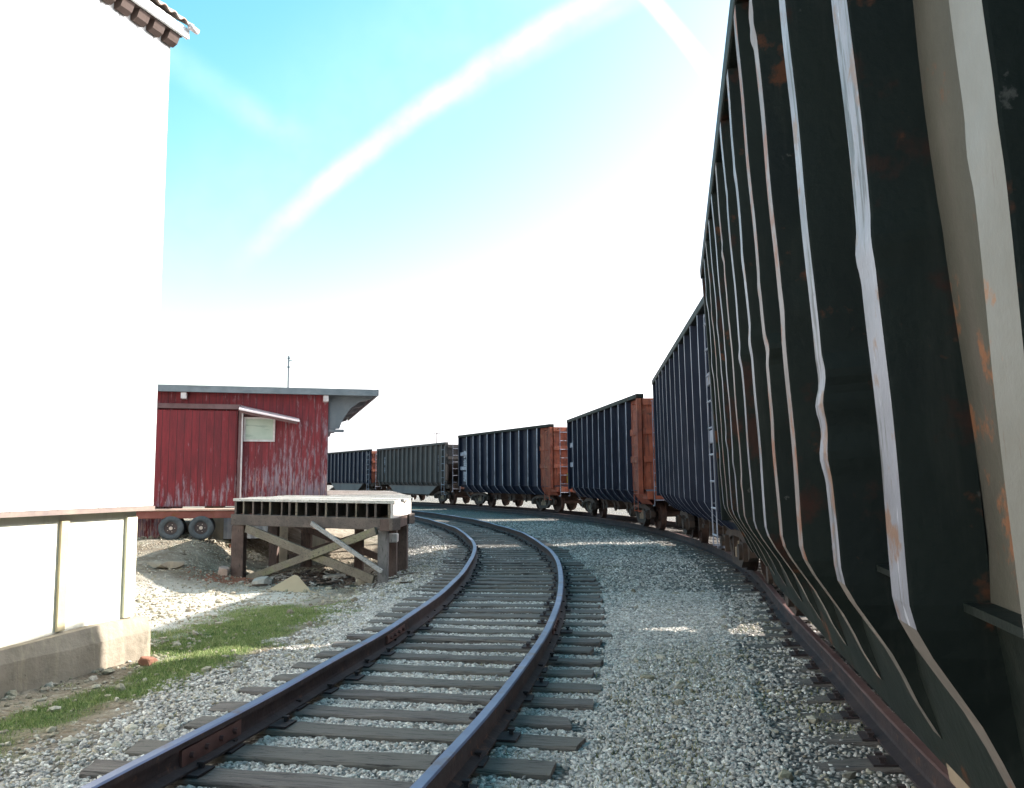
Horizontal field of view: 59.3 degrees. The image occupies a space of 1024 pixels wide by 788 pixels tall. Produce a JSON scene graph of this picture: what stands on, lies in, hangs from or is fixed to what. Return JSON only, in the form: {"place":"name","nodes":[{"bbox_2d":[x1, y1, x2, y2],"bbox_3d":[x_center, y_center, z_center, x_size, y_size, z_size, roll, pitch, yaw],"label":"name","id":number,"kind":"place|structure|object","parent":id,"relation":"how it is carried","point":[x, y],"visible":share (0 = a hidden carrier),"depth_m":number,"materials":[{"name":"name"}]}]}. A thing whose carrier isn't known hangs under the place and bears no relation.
{"place":"outdoors","nodes":[
{"label":"outdoors","id":0,"kind":"place"},
{"bbox_2d":[158,0,729,452],"label":"sky","id":1,"kind":"structure","parent":0,"point":[479,216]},
{"bbox_2d":[0,520,914,787],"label":"ballast gravel","id":2,"kind":"structure","parent":0,"point":[624,621],"depth_m":6.76,"materials":[{"name":"grey gravel"}]},
{"bbox_2d":[0,485,916,787],"bbox_3d":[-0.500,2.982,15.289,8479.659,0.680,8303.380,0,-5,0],"label":"ground","id":3,"kind":"structure","parent":0,"point":[206,561],"depth_m":10.40,"materials":[{"name":"grey gravel"}]},
{"bbox_2d":[0,0,199,697],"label":"white barn","id":4,"kind":"structure","parent":3,"relation":"on","point":[84,90],"depth_m":7.99,"materials":[{"name":"paint"}]},
{"bbox_2d":[0,636,235,743],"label":"foundation rubble","id":5,"kind":"object","parent":3,"relation":"on","point":[13,694],"visible":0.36,"depth_m":7.48,"materials":[{"name":"beige stone"}]},
{"bbox_2d":[138,656,157,665],"bbox_3d":[-3.360,2.470,8.306,0.128,0.079,0.177,6,-12,8],"label":"rock","id":6,"kind":"object","parent":3,"relation":"on","point":[147,660],"visible":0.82,"depth_m":8.23,"materials":[{"name":"red stone"}]},
{"bbox_2d":[145,561,184,568],"bbox_3d":[-6.300,3.097,16.282,0.707,0.135,0.510,-12,-15,42],"label":"rock","id":7,"kind":"object","parent":3,"relation":"on","point":[165,564],"visible":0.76,"depth_m":16.02,"materials":[{"name":"stone"}]},
{"bbox_2d":[2,599,343,781],"bbox_3d":[-3.483,2.436,7.908,4.111,0.194,9.937,0,-5,0],"label":"dry straw","id":8,"kind":"object","parent":3,"relation":"on","point":[193,663],"visible":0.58,"depth_m":8.20,"materials":[{"name":"beige plant"}]},
{"bbox_2d":[0,594,363,770],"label":"grass","id":9,"kind":"structure","parent":3,"relation":"on","point":[236,641],"depth_m":8.83,"materials":[{"name":"green plant"}]},
{"bbox_2d":[136,508,251,539],"bbox_3d":[-7.209,2.674,18.451,3.850,0.625,0.640,1,-6,-14],"label":"flatbed trailer","id":10,"kind":"object","parent":3,"relation":"on","point":[172,525],"visible":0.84,"depth_m":18.31,"materials":[{"name":"red metal"}]},
{"bbox_2d":[137,533,266,560],"bbox_3d":[-6.648,3.269,19.190,2.796,0.594,0.895,0,-5,0],"label":"shed rubble","id":11,"kind":"object","parent":3,"relation":"on","point":[223,542],"visible":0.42,"depth_m":18.98,"materials":[{"name":"beige stone"}]},
{"bbox_2d":[218,566,229,575],"bbox_3d":[-5.281,3.248,16.490,0.184,0.152,0.172,11,3,-9],"label":"rock","id":12,"kind":"object","parent":3,"relation":"on","point":[223,570],"visible":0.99,"depth_m":16.41,"materials":[{"name":"stone"}]},
{"bbox_2d":[179,566,280,586],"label":"brick crumbs","id":13,"kind":"object","parent":3,"relation":"on","point":[223,580],"visible":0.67,"depth_m":15.98,"materials":[{"name":"brown brick"}]},
{"bbox_2d":[137,384,378,561],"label":"red shed","id":14,"kind":"structure","parent":3,"relation":"on","point":[220,446],"depth_m":19.45,"materials":[{"name":"red wood"}]},
{"bbox_2d":[153,410,237,506],"bbox_3d":[-7.238,1.358,19.069,2.680,2.040,0.060,1,-6,-14],"label":"sliding door","id":15,"kind":"structure","parent":14,"relation":"in","point":[196,451],"depth_m":19.16,"materials":[{"name":"red wood"}]},
{"bbox_2d":[243,417,274,441],"bbox_3d":[-5.504,0.772,19.621,0.660,0.530,0.057,1,-6,-14],"label":"window","id":16,"kind":"structure","parent":14,"relation":"in","point":[256,429],"depth_m":19.61,"materials":[{"name":"white glass"}]},
{"bbox_2d":[287,356,291,387],"bbox_3d":[-5.490,-0.417,22.135,0.140,1.055,0.120,0,-5,0],"label":"antenna mast","id":17,"kind":"object","parent":14,"relation":"on","point":[289,360],"visible":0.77,"depth_m":22.14,"materials":[{"name":"grey metal"}]},
{"bbox_2d":[251,576,271,585],"bbox_3d":[-4.319,3.259,15.515,0.255,0.180,0.326,-9,1,22],"label":"rock","id":18,"kind":"object","parent":3,"relation":"on","point":[263,580],"visible":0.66,"depth_m":15.43,"materials":[{"name":"stone"}]},
{"bbox_2d":[270,575,318,593],"bbox_3d":[-3.553,3.094,14.649,0.930,0.360,0.022,0,-48,6],"label":"rock","id":19,"kind":"object","parent":3,"relation":"on","point":[294,583],"visible":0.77,"depth_m":14.62,"materials":[{"name":"beige stone"}]},
{"bbox_2d":[206,566,417,588],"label":"scrap litter","id":20,"kind":"object","parent":3,"relation":"on","point":[308,578],"visible":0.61,"depth_m":15.68,"materials":[{"name":"brown wood"}]},
{"bbox_2d":[230,490,414,583],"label":"loading platform","id":21,"kind":"structure","parent":3,"relation":"on","point":[387,517],"depth_m":16.11,"materials":[{"name":"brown wood"}]},
{"bbox_2d":[323,574,345,580],"bbox_3d":[-3.150,3.297,15.963,0.384,0.185,0.300,-1,-5,-24],"label":"rock","id":22,"kind":"object","parent":3,"relation":"on","point":[334,575],"visible":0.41,"depth_m":15.86,"materials":[{"name":"stone"}]},
{"bbox_2d":[79,510,612,787],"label":"railway track","id":23,"kind":"structure","parent":3,"relation":"on","point":[458,762],"depth_m":6.62,"materials":[{"name":"wood"}]},
{"bbox_2d":[355,578,366,584],"bbox_3d":[-2.550,3.192,15.320,0.225,0.198,0.264,3,-4,-9],"label":"rock","id":24,"kind":"object","parent":3,"relation":"on","point":[358,582],"visible":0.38,"depth_m":15.19,"materials":[{"name":"stone"}]},
{"bbox_2d":[0,530,915,787],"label":"dirt pebbles","id":25,"kind":"object","parent":3,"relation":"on","point":[782,774],"visible":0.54,"depth_m":9.05,"materials":[{"name":"grey gravel"}]},
{"bbox_2d":[137,610,912,787],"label":"weeds","id":26,"kind":"object","parent":3,"relation":"on","point":[821,711],"visible":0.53,"depth_m":6.38,"materials":[{"name":"green plant"}]},
{"bbox_2d":[411,502,955,787],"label":"railway track","id":27,"kind":"structure","parent":3,"relation":"on","point":[915,760],"depth_m":7.22,"materials":[{"name":"brown wood"}]},
{"bbox_2d":[327,449,389,490],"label":"hopper car","id":28,"kind":"object","parent":27,"relation":"on","point":[355,470],"visible":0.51,"depth_m":63.73,"materials":[{"name":"blue paint"}]},
{"bbox_2d":[376,442,475,504],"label":"hopper car","id":29,"kind":"object","parent":27,"relation":"on","point":[421,471],"visible":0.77,"depth_m":51.14,"materials":[{"name":"grey paint"}]},
{"bbox_2d":[458,424,598,512],"bbox_3d":[0.802,3.541,42.067,3.120,3.645,12.217,2,-6,-23],"label":"hopper car","id":30,"kind":"object","parent":27,"relation":"on","point":[518,467],"visible":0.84,"depth_m":39.88,"materials":[{"name":"blue paint"}]},
{"bbox_2d":[566,394,680,530],"bbox_3d":[4.292,2.342,29.578,3.120,3.705,12.385,0,-5,-6],"label":"hopper car","id":31,"kind":"object","parent":27,"relation":"on","point":[611,454],"visible":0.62,"depth_m":26.95,"materials":[{"name":"blue paint"}]},
{"bbox_2d":[652,297,766,581],"bbox_3d":[4.635,1.045,16.940,3.120,3.925,12.364,-2,-5,5],"label":"hopper car","id":32,"kind":"object","parent":27,"relation":"on","point":[687,484],"visible":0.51,"depth_m":14.78,"materials":[{"name":"blue paint"}]},
{"bbox_2d":[700,0,1023,787],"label":"hopper car","id":33,"kind":"object","parent":27,"relation":"on","point":[862,266],"visible":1,"depth_m":2.04,"materials":[{"name":"black paint"}]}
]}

